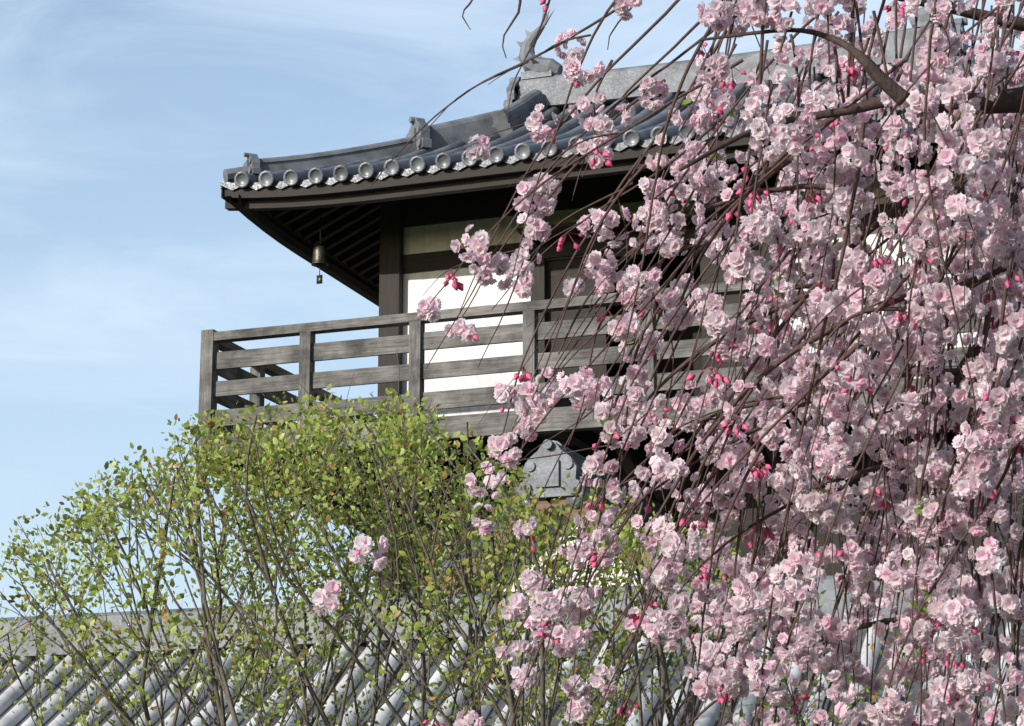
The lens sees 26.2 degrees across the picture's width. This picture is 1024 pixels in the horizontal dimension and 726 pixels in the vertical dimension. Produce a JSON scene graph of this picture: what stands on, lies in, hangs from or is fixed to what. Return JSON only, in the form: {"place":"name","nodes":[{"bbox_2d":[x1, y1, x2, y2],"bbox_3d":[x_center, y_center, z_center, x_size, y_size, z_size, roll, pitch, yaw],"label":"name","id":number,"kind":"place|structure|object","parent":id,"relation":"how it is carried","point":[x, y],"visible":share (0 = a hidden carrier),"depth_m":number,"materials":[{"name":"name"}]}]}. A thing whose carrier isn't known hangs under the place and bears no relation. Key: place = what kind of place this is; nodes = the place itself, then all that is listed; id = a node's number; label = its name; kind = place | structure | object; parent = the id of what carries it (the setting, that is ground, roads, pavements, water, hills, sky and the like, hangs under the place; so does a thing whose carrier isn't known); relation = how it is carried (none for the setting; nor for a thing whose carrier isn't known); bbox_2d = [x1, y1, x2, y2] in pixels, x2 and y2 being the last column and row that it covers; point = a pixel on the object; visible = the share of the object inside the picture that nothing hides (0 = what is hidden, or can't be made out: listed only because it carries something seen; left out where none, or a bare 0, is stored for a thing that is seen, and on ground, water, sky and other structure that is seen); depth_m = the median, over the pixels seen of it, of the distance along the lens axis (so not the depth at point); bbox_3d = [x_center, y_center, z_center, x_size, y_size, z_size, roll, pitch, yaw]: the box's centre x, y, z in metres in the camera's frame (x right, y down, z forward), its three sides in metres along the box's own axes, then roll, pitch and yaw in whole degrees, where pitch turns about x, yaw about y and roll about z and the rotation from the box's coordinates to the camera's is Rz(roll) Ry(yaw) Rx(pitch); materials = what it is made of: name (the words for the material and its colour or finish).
{"place":"outdoors","nodes":[
{"label":"outdoors","id":0,"kind":"place"},
{"bbox_2d":[0,374,580,725],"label":"green tree","id":1,"kind":"object","parent":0,"point":[376,706],"depth_m":11.26,"materials":[{"name":"green plant"}]},
{"bbox_2d":[0,348,786,725],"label":"green tree","id":2,"kind":"object","parent":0,"point":[288,509],"depth_m":10.13,"materials":[{"name":"green plant"}]},
{"bbox_2d":[0,566,1015,658],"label":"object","id":3,"kind":"object","parent":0,"point":[828,596],"visible":0.16,"depth_m":16.66,"materials":[{"name":"grey tile"}]},
{"bbox_2d":[0,615,1023,725],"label":"roof tile rows","id":4,"kind":"object","parent":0,"point":[646,668],"visible":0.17,"depth_m":15.53,"materials":[{"name":"grey tile"}]},
{"bbox_2d":[0,0,1023,617],"label":"sky","id":5,"kind":"structure","parent":0,"point":[122,122],"materials":[{"name":"blue"}]},
{"bbox_2d":[198,275,906,435],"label":"railing posts","id":6,"kind":"object","parent":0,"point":[208,372],"visible":0.16,"depth_m":22.93,"materials":[{"name":"brown wood"}]},
{"bbox_2d":[217,342,375,459],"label":"balcony railing boards","id":7,"kind":"object","parent":6,"relation":"attached to","point":[229,402],"visible":0.08,"depth_m":24.28,"materials":[{"name":"grey wood"}]},
{"bbox_2d":[198,261,1023,458],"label":"balcony railing boards","id":8,"kind":"object","parent":6,"relation":"attached to","point":[559,419],"visible":0.28,"depth_m":22.46,"materials":[{"name":"grey wood"}]},
{"bbox_2d":[220,77,914,189],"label":"eave end tiles","id":9,"kind":"object","parent":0,"point":[433,168],"visible":0.09,"depth_m":23.25,"materials":[{"name":"grey tile"}]},
{"bbox_2d":[204,403,960,536],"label":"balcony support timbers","id":10,"kind":"object","parent":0,"point":[633,460],"visible":0.05,"depth_m":22.66,"materials":[{"name":"brown wood"}]},
{"bbox_2d":[274,399,1021,464],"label":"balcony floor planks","id":11,"kind":"object","parent":10,"relation":"on","point":[561,440],"visible":0.07,"depth_m":23.00,"materials":[{"name":"brown wood"}]},
{"bbox_2d":[220,112,1013,306],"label":"roof eaves","id":12,"kind":"object","parent":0,"point":[347,211],"visible":0.27,"depth_m":23.80,"materials":[{"name":"brown wood"}]},
{"bbox_2d":[311,217,327,283],"bbox_3d":[-2.124,-1.248,24.356,0.192,0.770,0.192,-5,-15,19],"label":"wind bell","id":13,"kind":"object","parent":12,"relation":"hanging from","point":[319,256],"visible":1,"depth_m":24.28,"materials":[{"name":"brown metal"}]},
{"bbox_2d":[223,1,1015,181],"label":"roof ridge ornaments","id":14,"kind":"object","parent":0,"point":[542,80],"visible":0.34,"depth_m":25.66},
{"bbox_2d":[227,383,1023,725],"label":"green tree","id":15,"kind":"object","parent":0,"point":[489,643],"depth_m":10.51,"materials":[{"name":"green plant"}]},
{"bbox_2d":[234,63,1022,187],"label":"roof tiles","id":16,"kind":"object","parent":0,"point":[519,143],"visible":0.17,"depth_m":23.74,"materials":[{"name":"grey tile"}]},
{"bbox_2d":[606,248,702,398],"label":"lattice window","id":17,"kind":"structure","parent":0,"point":[690,333],"depth_m":24.89,"materials":[{"name":"brown wood"}]},
{"bbox_2d":[337,0,1023,725],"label":"cherry tree","id":18,"kind":"object","parent":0,"point":[771,170],"depth_m":5.26,"materials":[{"name":"plant"}]},
{"bbox_2d":[471,6,1023,716],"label":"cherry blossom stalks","id":19,"kind":"object","parent":18,"relation":"attached to","point":[917,512],"visible":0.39,"depth_m":5.19,"materials":[{"name":"pink plant"}]},
{"bbox_2d":[312,0,1023,725],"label":"cherry blossoms","id":20,"kind":"object","parent":19,"relation":"attached to","point":[958,616],"visible":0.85,"depth_m":5.18,"materials":[{"name":"pink plant"}]},
{"bbox_2d":[356,0,1023,725],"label":"cherry tree buds","id":21,"kind":"object","parent":19,"relation":"attached to","point":[756,474],"visible":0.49,"depth_m":5.38,"materials":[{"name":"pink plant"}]},
{"bbox_2d":[402,169,976,418],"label":"plaster walls","id":22,"kind":"structure","parent":0,"point":[428,238],"depth_m":24.21,"materials":[{"name":"white paint"}]},
{"bbox_2d":[399,437,1012,596],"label":"lower wall","id":23,"kind":"structure","parent":0,"point":[743,545],"depth_m":22.62,"materials":[{"name":"brown wood"}]},
{"bbox_2d":[401,135,1023,475],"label":"wooden beams","id":24,"kind":"structure","parent":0,"point":[460,207],"depth_m":23.97,"materials":[{"name":"brown wood"}]},
{"bbox_3d":[-9.691,5.142,19.021,33.600,1.430,3.980,-5,-15,19],"label":"front wing","id":25,"kind":"object","parent":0,"visible":0},
{"bbox_2d":[0,614,1023,725],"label":"wing roof tiles","id":26,"kind":"object","parent":25,"relation":"on","point":[9,696],"visible":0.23,"depth_m":15.76,"materials":[{"name":"grey tile"}]},
{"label":"lower roof flat tiles","id":27,"kind":"object","parent":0,"visible":0},
{"bbox_2d":[410,488,699,595],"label":"roof verge tiles","id":28,"kind":"object","parent":27,"relation":"on","point":[570,500],"visible":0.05,"depth_m":19.75,"materials":[{"name":"grey tile"}]},
{"bbox_2d":[474,512,642,593],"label":"gable wall","id":29,"kind":"structure","parent":27,"relation":"on","point":[574,573],"depth_m":20.01,"materials":[{"name":"white paint"}]},
{"bbox_2d":[515,439,668,522],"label":"roof ridges ornaments","id":30,"kind":"object","parent":27,"relation":"on","point":[539,470],"visible":0.26,"depth_m":19.84,"materials":[{"name":"ceramic"}]},
{"bbox_2d":[598,496,726,580],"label":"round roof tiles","id":31,"kind":"object","parent":27,"relation":"on","point":[609,503],"visible":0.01,"depth_m":21.23,"materials":[{"name":"grey tile"}]},
{"bbox_3d":[2.106,6.537,22.284,9.500,1.300,10.100,-5,-15,19],"label":"stone tower base","id":32,"kind":"object","parent":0,"visible":0},
{"bbox_3d":[2.106,4.951,22.679,7.640,1.970,8.240,-5,-15,19],"label":"lower storey","id":33,"kind":"object","parent":32,"relation":"on","visible":0},
{"bbox_2d":[438,497,688,594],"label":"roof bargeboards","id":34,"kind":"object","parent":33,"relation":"on","point":[545,503],"visible":0.05,"depth_m":19.86,"materials":[{"name":"brown wood"}]},
{"bbox_2d":[375,129,1023,598],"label":"wooden pillars","id":35,"kind":"structure","parent":33,"relation":"on","point":[391,261],"depth_m":24.48,"materials":[{"name":"brown wood"}]}
]}

